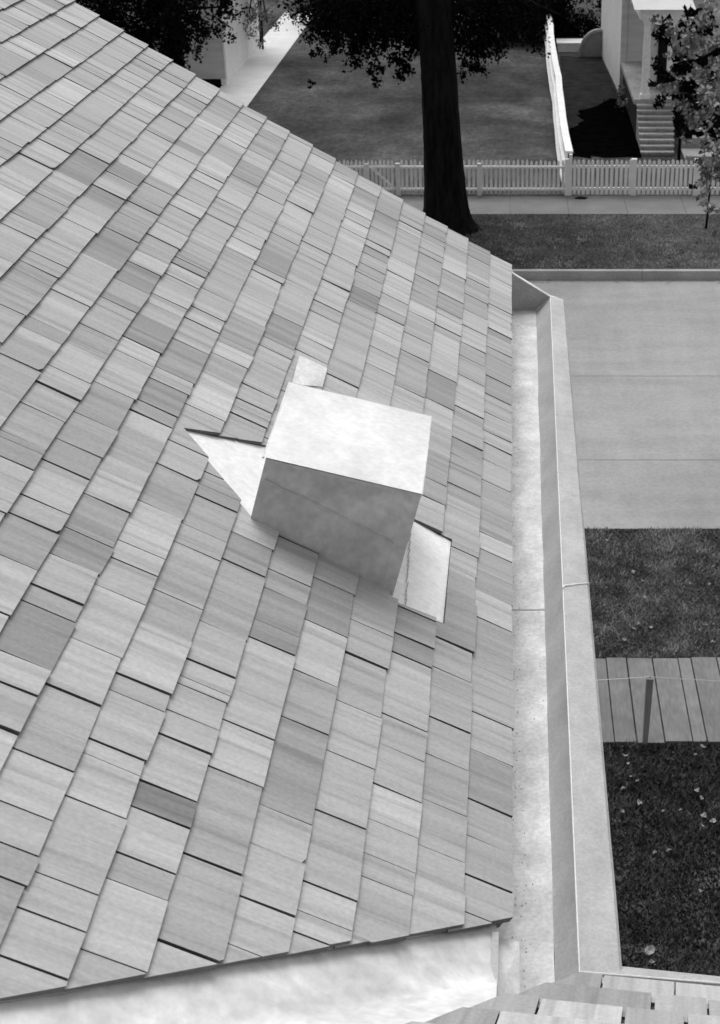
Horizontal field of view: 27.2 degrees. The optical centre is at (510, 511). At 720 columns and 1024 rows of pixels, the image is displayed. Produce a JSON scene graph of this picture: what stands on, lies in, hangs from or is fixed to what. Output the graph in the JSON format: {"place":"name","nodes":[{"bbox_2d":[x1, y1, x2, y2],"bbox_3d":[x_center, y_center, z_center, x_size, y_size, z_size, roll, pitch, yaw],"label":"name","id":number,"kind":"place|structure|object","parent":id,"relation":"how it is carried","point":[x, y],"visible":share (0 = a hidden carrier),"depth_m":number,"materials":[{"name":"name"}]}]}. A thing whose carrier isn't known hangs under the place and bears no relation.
{"place":"outdoors","nodes":[
{"label":"outdoors","id":0,"kind":"place"},
{"bbox_2d":[220,12,310,106],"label":"garden path","id":1,"kind":"structure","parent":0,"point":[247,81],"depth_m":55.62,"materials":[{"name":"grey concrete"}]},
{"bbox_2d":[0,0,719,1023],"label":"house","id":2,"kind":"structure","parent":0,"point":[278,686],"depth_m":3.85,"materials":[{"name":"grey wood"}]},
{"bbox_2d":[247,0,719,267],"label":"lawn","id":3,"kind":"structure","parent":0,"point":[506,110],"depth_m":45.88,"materials":[{"name":"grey plant"}]},
{"bbox_2d":[75,0,219,70],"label":"garden tree","id":4,"kind":"object","parent":3,"relation":"on","point":[167,21],"visible":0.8,"depth_m":45.79,"materials":[{"name":"black plant"}]},
{"bbox_2d":[75,0,260,84],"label":"outbuilding","id":5,"kind":"structure","parent":3,"relation":"on","point":[222,63],"depth_m":51.78,"materials":[{"name":"white paint"}]},
{"bbox_2d":[173,0,250,65],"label":"garden tree","id":6,"kind":"object","parent":3,"relation":"on","point":[224,5],"visible":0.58,"depth_m":48.59,"materials":[{"name":"black plant"}]},
{"bbox_2d":[243,0,312,48],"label":"garden tree","id":7,"kind":"object","parent":3,"relation":"on","point":[260,14],"visible":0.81,"depth_m":55.69,"materials":[{"name":"black plant"}]},
{"bbox_2d":[290,0,416,25],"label":"garden tree","id":8,"kind":"object","parent":3,"relation":"on","point":[310,17],"visible":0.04,"depth_m":62.96,"materials":[{"name":"black plant"}]},
{"bbox_2d":[271,0,560,235],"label":"street tree","id":9,"kind":"object","parent":3,"relation":"on","point":[432,36],"visible":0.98,"depth_m":34.65,"materials":[{"name":"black plant"}]},
{"bbox_2d":[395,159,565,195],"bbox_3d":[-8.616,-8.830,38.870,20.144,0.950,0.119,0,27,0],"label":"picket fence","id":10,"kind":"object","parent":3,"relation":"on","point":[480,189],"visible":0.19,"depth_m":38.90,"materials":[{"name":"paint"}]},
{"bbox_2d":[339,160,394,193],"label":"garden gate","id":11,"kind":"structure","parent":10,"relation":"attached to","point":[366,170],"depth_m":38.82,"materials":[{"name":"paint"}]},
{"bbox_2d":[462,0,568,49],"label":"garden tree","id":12,"kind":"object","parent":3,"relation":"on","point":[526,36],"visible":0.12,"depth_m":58.97,"materials":[{"name":"black plant"}]},
{"bbox_2d":[513,0,601,44],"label":"garden tree","id":13,"kind":"object","parent":3,"relation":"on","point":[575,23],"visible":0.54,"depth_m":58.67,"materials":[{"name":"black plant"}]},
{"bbox_2d":[543,13,572,195],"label":"side fence","id":14,"kind":"object","parent":3,"relation":"on","point":[563,144],"visible":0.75,"depth_m":45.13,"materials":[{"name":"white paint"}]},
{"bbox_2d":[556,38,582,51],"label":"white fence section","id":15,"kind":"object","parent":3,"relation":"on","point":[568,44],"visible":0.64,"depth_m":57.58,"materials":[{"name":"white paint"}]},
{"bbox_2d":[578,28,602,56],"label":"garden wall","id":16,"kind":"structure","parent":3,"relation":"on","point":[590,44],"depth_m":56.60,"materials":[{"name":"paint"}]},
{"bbox_2d":[512,268,719,268],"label":"verge edge","id":17,"kind":"object","parent":3,"relation":"on","point":[617,268],"depth_m":33.56,"materials":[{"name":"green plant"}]},
{"bbox_2d":[564,158,719,195],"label":"picket fence","id":18,"kind":"object","parent":3,"relation":"on","point":[632,166],"visible":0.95,"depth_m":38.85,"materials":[{"name":"white paint"}]},
{"bbox_2d":[601,0,719,155],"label":"neighbour house","id":19,"kind":"structure","parent":3,"relation":"on","point":[630,50],"depth_m":45.35,"materials":[{"name":"white paint"}]},
{"bbox_2d":[656,24,667,87],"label":"doorway","id":20,"kind":"structure","parent":19,"relation":"in","point":[662,49],"depth_m":45.24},
{"bbox_2d":[670,9,699,161],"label":"evergreen shrub","id":21,"kind":"object","parent":3,"relation":"on","point":[681,123],"visible":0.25,"depth_m":41.56,"materials":[{"name":"plant"}]},
{"bbox_2d":[681,135,719,163],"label":"terrace wall","id":22,"kind":"structure","parent":3,"relation":"on","point":[691,150],"depth_m":43.12,"materials":[{"name":"concrete"}]},
{"bbox_2d":[693,157,716,228],"bbox_3d":[4.746,-7.798,35.909,0.678,1.841,0.397,21,34,34],"label":"sapling","id":23,"kind":"object","parent":3,"relation":"on","point":[700,162],"visible":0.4,"depth_m":35.84,"materials":[{"name":"grey plant"}]},
{"bbox_2d":[512,326,540,978],"bbox_3d":[0.050,0.053,5.388,0.099,0.002,4.574,0,27,0],"label":"roof grit","id":24,"kind":"object","parent":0,"point":[517,711],"visible":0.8,"depth_m":4.29,"materials":[{"name":"grey gravel"}]},
{"bbox_2d":[397,196,719,214],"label":"sidewalk","id":25,"kind":"structure","parent":0,"point":[559,205],"depth_m":38.18,"materials":[{"name":"concrete"}]},
{"bbox_2d":[465,213,719,268],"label":"grass","id":26,"kind":"structure","parent":0,"point":[605,234],"depth_m":35.46,"materials":[{"name":"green plant"}]},
{"bbox_2d":[560,55,641,156],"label":"lawn","id":27,"kind":"structure","parent":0,"point":[587,82],"depth_m":51.84,"materials":[{"name":"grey plant"}]},
{"bbox_2d":[568,98,640,157],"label":"garden bed","id":28,"kind":"object","parent":27,"relation":"on","point":[604,129],"visible":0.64,"depth_m":45.27,"materials":[{"name":"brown soil"}]},
{"bbox_2d":[614,83,624,95],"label":"garden shrub","id":29,"kind":"object","parent":28,"relation":"on","point":[622,87],"visible":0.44,"depth_m":49.14,"materials":[{"name":"grey plant"}]},
{"bbox_2d":[614,96,627,111],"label":"garden shrub","id":30,"kind":"object","parent":28,"relation":"on","point":[622,102],"visible":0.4,"depth_m":47.77,"materials":[{"name":"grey plant"}]},
{"bbox_2d":[527,280,719,528],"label":"street","id":31,"kind":"structure","parent":0,"point":[644,357],"depth_m":27.40,"materials":[{"name":"concrete"}]},
{"bbox_2d":[512,269,719,279],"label":"kerb","id":32,"kind":"structure","parent":31,"relation":"on","point":[619,274],"depth_m":33.42,"materials":[{"name":"concrete"}]},
{"bbox_2d":[540,280,719,284],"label":"kerb litter","id":33,"kind":"object","parent":31,"relation":"on","point":[614,281],"visible":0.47,"depth_m":33.36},
{"bbox_2d":[578,459,719,459],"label":"street joint","id":34,"kind":"object","parent":31,"relation":"on","point":[648,459],"visible":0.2,"depth_m":24.99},
{"bbox_2d":[584,526,719,658],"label":"grass","id":35,"kind":"structure","parent":0,"point":[691,637],"depth_m":20.69,"materials":[{"name":"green plant"}]},
{"bbox_2d":[585,529,719,975],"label":"lawn","id":36,"kind":"structure","parent":0,"point":[654,928],"depth_m":16.44,"materials":[{"name":"grey plant"}]},
{"bbox_2d":[642,676,653,744],"bbox_3d":[1.613,2.337,17.273,0.089,0.969,0.080,0,27,0],"label":"wooden post","id":37,"kind":"object","parent":36,"relation":"on","point":[648,698],"visible":1,"depth_m":17.21,"materials":[{"name":"wood"}]},
{"bbox_2d":[604,677,711,680],"bbox_3d":[1.618,1.957,17.076,8.000,0.112,0.007,0,27,0],"label":"guard wire","id":38,"kind":"object","parent":37,"relation":"attached to","point":[658,677],"visible":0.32,"depth_m":17.06,"materials":[{"name":"grey metal"}]},
{"bbox_2d":[645,945,654,954],"bbox_3d":[1.366,4.292,14.411,0.091,0.035,0.125,38,48,19],"label":"fallen leaf","id":39,"kind":"object","parent":36,"relation":"on","point":[650,949],"visible":1,"depth_m":14.43,"materials":[{"name":"plant"}]},
{"bbox_2d":[595,657,719,744],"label":"boardwalk","id":40,"kind":"structure","parent":36,"relation":"on","point":[674,716],"depth_m":18.27,"materials":[{"name":"wood"}]},
{"bbox_2d":[647,0,719,236],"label":"street tree","id":41,"kind":"object","parent":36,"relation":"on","point":[697,24],"visible":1,"depth_m":22.67,"materials":[{"name":"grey plant"}]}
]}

